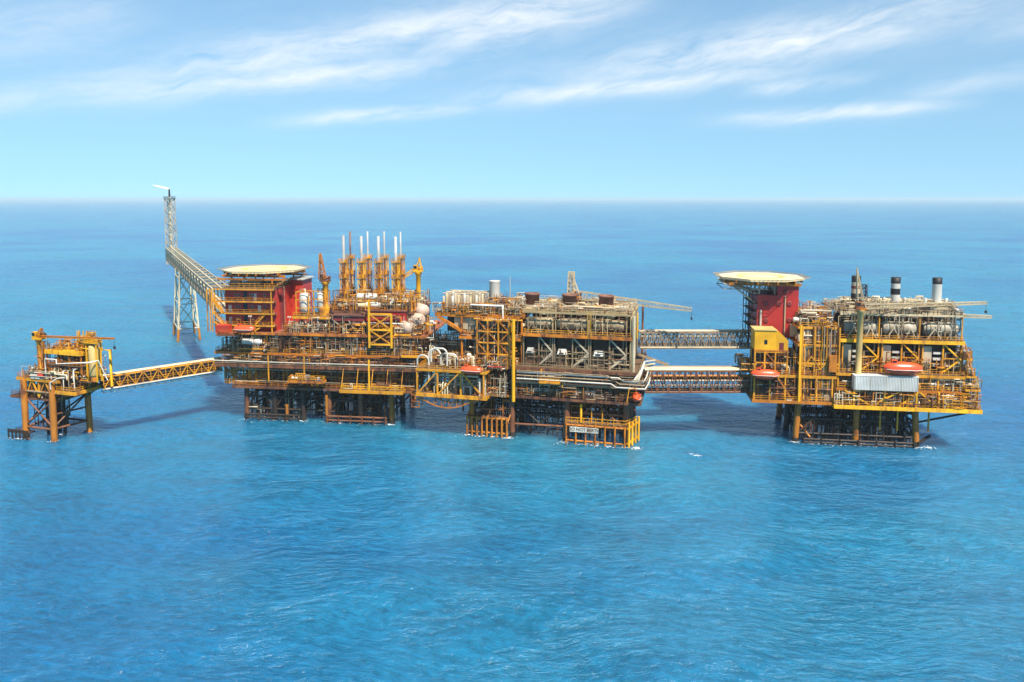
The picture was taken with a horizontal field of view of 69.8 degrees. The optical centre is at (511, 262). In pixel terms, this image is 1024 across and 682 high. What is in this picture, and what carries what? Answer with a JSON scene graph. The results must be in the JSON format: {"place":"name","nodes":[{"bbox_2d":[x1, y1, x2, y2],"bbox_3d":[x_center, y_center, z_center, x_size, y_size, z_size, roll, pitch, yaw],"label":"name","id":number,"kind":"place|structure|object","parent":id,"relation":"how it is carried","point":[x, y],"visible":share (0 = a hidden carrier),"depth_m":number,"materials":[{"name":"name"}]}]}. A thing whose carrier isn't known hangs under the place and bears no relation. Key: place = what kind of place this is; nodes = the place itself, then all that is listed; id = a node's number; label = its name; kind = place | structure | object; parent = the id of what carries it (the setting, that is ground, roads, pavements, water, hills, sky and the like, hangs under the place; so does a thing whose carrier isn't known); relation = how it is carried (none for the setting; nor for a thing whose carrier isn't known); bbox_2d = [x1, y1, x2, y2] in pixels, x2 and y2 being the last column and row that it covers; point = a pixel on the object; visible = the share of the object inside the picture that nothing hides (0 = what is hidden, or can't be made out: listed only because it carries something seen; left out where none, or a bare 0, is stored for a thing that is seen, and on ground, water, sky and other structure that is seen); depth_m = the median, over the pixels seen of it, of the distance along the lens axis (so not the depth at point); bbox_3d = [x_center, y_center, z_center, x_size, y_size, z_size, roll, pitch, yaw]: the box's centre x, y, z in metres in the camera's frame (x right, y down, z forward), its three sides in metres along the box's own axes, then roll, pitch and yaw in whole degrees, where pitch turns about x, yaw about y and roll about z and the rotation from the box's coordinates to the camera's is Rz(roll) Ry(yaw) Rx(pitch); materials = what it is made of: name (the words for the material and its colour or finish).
{"place":"outdoors","nodes":[
{"label":"outdoors","id":0,"kind":"place"},
{"bbox_2d":[443,290,488,312],"bbox_3d":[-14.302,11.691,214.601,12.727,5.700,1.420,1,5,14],"label":"filter bank","id":1,"kind":"structure","parent":0,"point":[456,298],"depth_m":214.49,"materials":[{"name":"grey metal"}]},
{"bbox_2d":[0,199,1023,681],"bbox_3d":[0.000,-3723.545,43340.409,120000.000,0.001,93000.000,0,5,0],"label":"sea","id":2,"kind":"structure","parent":0,"point":[196,529],"depth_m":170.47,"materials":[{"name":"liquid"}]},
{"bbox_2d":[7,330,112,441],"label":"wellhead platform","id":3,"kind":"structure","parent":2,"relation":"in","point":[61,382],"depth_m":207.34,"materials":[{"name":"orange metal"}]},
{"bbox_2d":[31,328,115,369],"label":"pedestal crane","id":4,"kind":"object","parent":3,"relation":"on","point":[38,337],"visible":0.99,"depth_m":205.82,"materials":[{"name":"yellow paint"}]},
{"bbox_2d":[83,338,102,382],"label":"pressure vessel","id":5,"kind":"object","parent":3,"relation":"on","point":[92,355],"visible":0.98,"depth_m":203.41,"materials":[{"name":"orange paint"}]},
{"bbox_2d":[173,268,200,341],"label":"flare support tower","id":6,"kind":"structure","parent":2,"relation":"in","point":[176,310],"depth_m":354.02,"materials":[{"name":"white metal"}]},
{"bbox_2d":[165,246,227,308],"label":"flare bridge","id":7,"kind":"structure","parent":6,"relation":"on","point":[192,278],"depth_m":306.80,"materials":[{"name":"grey metal"}]},
{"bbox_2d":[163,189,177,264],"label":"flare stack","id":8,"kind":"object","parent":7,"relation":"on","point":[170,211],"visible":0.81,"depth_m":423.67,"materials":[{"name":"beige paint"}]},
{"bbox_2d":[212,288,445,424],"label":"production platform","id":9,"kind":"structure","parent":2,"relation":"in","point":[318,358],"depth_m":223.84,"materials":[{"name":"metal"}]},
{"bbox_2d":[100,357,223,392],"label":"truss bridge","id":10,"kind":"structure","parent":9,"relation":"attached to","point":[163,373],"depth_m":218.36,"materials":[{"name":"yellow paint"}]},
{"bbox_2d":[215,324,231,332],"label":"muster container","id":11,"kind":"object","parent":9,"relation":"on","point":[222,328],"visible":1,"depth_m":222.98,"materials":[{"name":"red metal"}]},
{"bbox_2d":[233,319,255,332],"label":"lifeboat","id":12,"kind":"object","parent":9,"relation":"hanging from","point":[239,328],"visible":1,"depth_m":220.91,"materials":[{"name":"orange paint"}]},
{"bbox_2d":[238,337,263,351],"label":"storage tank","id":13,"kind":"object","parent":9,"relation":"on","point":[251,341],"visible":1,"depth_m":225.74,"materials":[{"name":"white metal"}]},
{"bbox_2d":[206,273,313,332],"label":"quarters block","id":14,"kind":"structure","parent":9,"relation":"on","point":[268,304],"depth_m":227.37,"materials":[{"name":"red paint"}]},
{"bbox_2d":[218,264,310,277],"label":"helideck","id":15,"kind":"object","parent":14,"relation":"on","point":[272,271],"visible":1,"depth_m":231.51,"materials":[{"name":"white paint"}]},
{"bbox_2d":[295,289,313,315],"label":"caged vessel","id":16,"kind":"object","parent":9,"relation":"on","point":[304,299],"visible":0.98,"depth_m":226.78,"materials":[{"name":"white paint"}]},
{"bbox_2d":[313,288,329,314],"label":"caged vessel","id":17,"kind":"object","parent":9,"relation":"on","point":[319,299],"visible":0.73,"depth_m":228.20,"materials":[{"name":"white paint"}]},
{"bbox_2d":[318,253,330,307],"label":"pedestal crane","id":18,"kind":"object","parent":9,"relation":"on","point":[324,280],"visible":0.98,"depth_m":227.34,"materials":[{"name":"yellow paint"}]},
{"bbox_2d":[332,321,340,332],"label":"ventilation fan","id":19,"kind":"object","parent":9,"relation":"on","point":[335,325],"visible":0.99,"depth_m":223.65},
{"bbox_2d":[338,235,349,298],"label":"vent stack","id":20,"kind":"object","parent":9,"relation":"on","point":[343,274],"visible":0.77,"depth_m":229.79,"materials":[{"name":"orange paint"}]},
{"bbox_2d":[345,231,355,297],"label":"vent stack","id":21,"kind":"object","parent":9,"relation":"on","point":[351,272],"visible":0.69,"depth_m":235.05,"materials":[{"name":"metal"}]},
{"bbox_2d":[356,236,366,292],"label":"vent stack","id":22,"kind":"object","parent":9,"relation":"on","point":[362,277],"visible":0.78,"depth_m":228.98,"materials":[{"name":"orange paint"}]},
{"bbox_2d":[357,293,376,301],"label":"separator drum","id":23,"kind":"object","parent":9,"relation":"on","point":[360,295],"visible":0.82,"depth_m":224.77,"materials":[{"name":"white paint"}]},
{"bbox_2d":[363,231,373,291],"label":"vent stack","id":24,"kind":"object","parent":9,"relation":"on","point":[368,273],"visible":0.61,"depth_m":234.43,"materials":[{"name":"orange paint"}]},
{"bbox_2d":[373,236,383,292],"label":"vent stack","id":25,"kind":"object","parent":9,"relation":"on","point":[379,275],"visible":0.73,"depth_m":228.25,"materials":[{"name":"orange paint"}]},
{"bbox_2d":[368,300,392,347],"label":"landing frame","id":26,"kind":"object","parent":9,"relation":"on","point":[390,329],"visible":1,"depth_m":219.28,"materials":[{"name":"yellow paint"}]},
{"bbox_2d":[380,231,389,292],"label":"vent stack","id":27,"kind":"object","parent":9,"relation":"on","point":[385,272],"visible":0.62,"depth_m":233.67,"materials":[{"name":"orange paint"}]},
{"bbox_2d":[364,308,407,340],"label":"equipment house","id":28,"kind":"structure","parent":9,"relation":"on","point":[398,312],"depth_m":222.78,"materials":[{"name":"red paint"}]},
{"bbox_2d":[390,237,400,296],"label":"vent stack","id":29,"kind":"object","parent":9,"relation":"on","point":[395,277],"visible":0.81,"depth_m":227.70,"materials":[{"name":"orange paint"}]},
{"bbox_2d":[397,232,405,292],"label":"vent stack","id":30,"kind":"object","parent":9,"relation":"on","point":[402,278],"visible":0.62,"depth_m":233.11,"materials":[{"name":"orange paint"}]},
{"bbox_2d":[394,321,414,335],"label":"dished vessel","id":31,"kind":"object","parent":9,"relation":"on","point":[407,327],"visible":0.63,"depth_m":219.20,"materials":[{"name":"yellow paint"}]},
{"bbox_2d":[403,257,422,302],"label":"pedestal crane","id":32,"kind":"object","parent":9,"relation":"on","point":[417,270],"visible":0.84,"depth_m":233.92,"materials":[{"name":"yellow paint"}]},
{"bbox_2d":[408,313,425,334],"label":"dished vessel","id":33,"kind":"object","parent":9,"relation":"on","point":[421,320],"visible":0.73,"depth_m":221.18,"materials":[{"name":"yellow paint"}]},
{"bbox_2d":[409,304,429,333],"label":"dished vessel","id":34,"kind":"object","parent":9,"relation":"on","point":[423,309],"visible":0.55,"depth_m":222.95,"materials":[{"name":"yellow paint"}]},
{"bbox_2d":[10,418,934,455],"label":"sea foam","id":35,"kind":"object","parent":2,"relation":"on","point":[493,436],"visible":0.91,"depth_m":207.01,"materials":[{"name":"white"}]},
{"bbox_2d":[417,292,668,447],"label":"production platform","id":36,"kind":"structure","parent":2,"relation":"in","point":[574,391],"depth_m":208.64,"materials":[{"name":"orange metal"}]},
{"bbox_2d":[411,359,492,408],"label":"deck wing","id":37,"kind":"structure","parent":36,"relation":"attached to","point":[450,395],"depth_m":208.84,"materials":[{"name":"yellow metal"}]},
{"bbox_2d":[460,359,482,374],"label":"lifeboat","id":38,"kind":"object","parent":36,"relation":"hanging from","point":[467,369],"visible":1,"depth_m":203.64,"materials":[{"name":"orange paint"}]},
{"bbox_2d":[476,319,511,365],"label":"stair tower","id":39,"kind":"structure","parent":36,"relation":"on","point":[488,353],"depth_m":208.78,"materials":[{"name":"metal"}]},
{"bbox_2d":[489,280,499,304],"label":"exhaust stack","id":40,"kind":"object","parent":36,"relation":"on","point":[494,286],"visible":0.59,"depth_m":217.94,"materials":[{"name":"white paint"}]},
{"bbox_2d":[524,292,539,307],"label":"exhaust stack","id":41,"kind":"object","parent":36,"relation":"on","point":[531,297],"visible":0.88,"depth_m":213.83,"materials":[{"name":"brown metal"}]},
{"bbox_2d":[523,314,556,366],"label":"gas turbine package","id":42,"kind":"object","parent":36,"relation":"on","point":[538,342],"visible":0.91,"depth_m":208.56,"materials":[{"name":"white paint"}]},
{"bbox_2d":[562,293,577,306],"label":"exhaust stack","id":43,"kind":"object","parent":36,"relation":"on","point":[569,298],"visible":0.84,"depth_m":211.25,"materials":[{"name":"brown metal"}]},
{"bbox_2d":[554,315,591,368],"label":"gas turbine package","id":44,"kind":"object","parent":36,"relation":"on","point":[574,344],"visible":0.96,"depth_m":206.30,"materials":[{"name":"white paint"}]},
{"bbox_2d":[568,426,599,433],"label":"warning sign","id":45,"kind":"object","parent":36,"relation":"attached to","point":[584,430],"visible":1,"depth_m":202.94,"materials":[{"name":"white metal"}]},
{"bbox_2d":[598,294,613,306],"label":"exhaust stack","id":46,"kind":"object","parent":36,"relation":"on","point":[607,299],"visible":0.76,"depth_m":208.69,"materials":[{"name":"brown metal"}]},
{"bbox_2d":[590,317,628,370],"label":"gas turbine package","id":47,"kind":"object","parent":36,"relation":"on","point":[615,345],"visible":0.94,"depth_m":203.95,"materials":[{"name":"white paint"}]},
{"bbox_2d":[567,271,691,319],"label":"pedestal crane","id":48,"kind":"object","parent":36,"relation":"on","point":[574,284],"visible":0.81,"depth_m":215.05,"materials":[{"name":"beige metal"}]},
{"bbox_2d":[626,388,641,402],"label":"lifeboat","id":49,"kind":"object","parent":36,"relation":"hanging from","point":[636,396],"visible":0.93,"depth_m":198.04,"materials":[{"name":"orange plastic"}]},
{"bbox_2d":[734,295,982,447],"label":"production platform","id":50,"kind":"structure","parent":2,"relation":"in","point":[815,376],"depth_m":202.65,"materials":[{"name":"yellow metal"}]},
{"bbox_2d":[642,366,756,392],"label":"truss bridge","id":51,"kind":"structure","parent":50,"relation":"attached to","point":[718,377],"depth_m":208.15,"materials":[{"name":"metal"}]},
{"bbox_2d":[716,278,798,346],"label":"quarters block","id":52,"kind":"structure","parent":50,"relation":"on","point":[775,307],"depth_m":210.39,"materials":[{"name":"red metal"}]},
{"bbox_2d":[638,329,750,348],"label":"truss bridge","id":53,"kind":"structure","parent":52,"relation":"attached to","point":[734,344],"depth_m":216.44,"materials":[{"name":"grey metal"}]},
{"bbox_2d":[714,271,810,285],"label":"helideck","id":54,"kind":"object","parent":52,"relation":"attached to","point":[752,278],"visible":1,"depth_m":212.77,"materials":[{"name":"white paint"}]},
{"bbox_2d":[751,362,779,379],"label":"lifeboat","id":55,"kind":"object","parent":50,"relation":"hanging from","point":[763,374],"visible":1,"depth_m":201.72,"materials":[{"name":"orange paint"}]},
{"bbox_2d":[750,347,787,374],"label":"cabin frame","id":56,"kind":"object","parent":50,"relation":"on","point":[765,353],"visible":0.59,"depth_m":204.29,"materials":[{"name":"yellow paint"}]},
{"bbox_2d":[750,326,788,351],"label":"control cabin","id":57,"kind":"object","parent":56,"relation":"on","point":[768,338],"visible":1,"depth_m":203.93,"materials":[{"name":"yellow metal"}]},
{"bbox_2d":[779,343,783,349],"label":"door","id":58,"kind":"structure","parent":57,"relation":"in","point":[781,345],"depth_m":203.74,"materials":[{"name":"red metal"}]},
{"bbox_2d":[804,329,811,342],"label":"upright vessel","id":59,"kind":"object","parent":50,"relation":"on","point":[805,337],"visible":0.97,"depth_m":203.19,"materials":[{"name":"grey metal"}]},
{"bbox_2d":[843,275,867,310],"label":"exhaust stack","id":60,"kind":"object","parent":50,"relation":"on","point":[853,288],"visible":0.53,"depth_m":206.20,"materials":[{"name":"grey metal"}]},
{"bbox_2d":[836,316,879,371],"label":"gas turbine package","id":61,"kind":"object","parent":50,"relation":"on","point":[847,349],"visible":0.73,"depth_m":203.25,"materials":[{"name":"grey metal"}]},
{"bbox_2d":[852,373,918,391],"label":"louvre wall","id":62,"kind":"structure","parent":50,"relation":"on","point":[885,382],"depth_m":197.98,"materials":[{"name":"white metal"}]},
{"bbox_2d":[882,277,906,311],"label":"exhaust stack","id":63,"kind":"object","parent":50,"relation":"on","point":[895,289],"visible":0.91,"depth_m":204.22,"materials":[{"name":"white paint"}]},
{"bbox_2d":[874,317,920,373],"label":"gas turbine package","id":64,"kind":"object","parent":50,"relation":"on","point":[890,327],"visible":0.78,"depth_m":201.63,"materials":[{"name":"grey metal"}]},
{"bbox_2d":[883,352,922,374],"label":"lifeboat","id":65,"kind":"object","parent":50,"relation":"hanging from","point":[895,367],"visible":1,"depth_m":196.50,"materials":[{"name":"orange paint"}]},
{"bbox_2d":[853,267,987,391],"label":"pedestal crane","id":66,"kind":"object","parent":50,"relation":"on","point":[860,308],"visible":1,"depth_m":199.12,"materials":[{"name":"beige paint"}]},
{"bbox_2d":[923,277,947,312],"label":"exhaust stack","id":67,"kind":"object","parent":50,"relation":"on","point":[936,289],"visible":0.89,"depth_m":202.65,"materials":[{"name":"white paint"}]},
{"bbox_2d":[914,317,963,373],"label":"gas turbine package","id":68,"kind":"object","parent":50,"relation":"on","point":[927,351],"visible":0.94,"depth_m":200.21,"materials":[{"name":"grey metal"}]},
{"bbox_2d":[952,313,991,322],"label":"flare jib","id":69,"kind":"object","parent":50,"relation":"attached to","point":[980,316],"visible":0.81,"depth_m":199.83,"materials":[{"name":"grey metal"}]},
{"bbox_2d":[0,0,1023,198],"label":"sky","id":70,"kind":"structure","parent":0,"point":[100,99],"materials":[{"name":"blue"}]}
]}

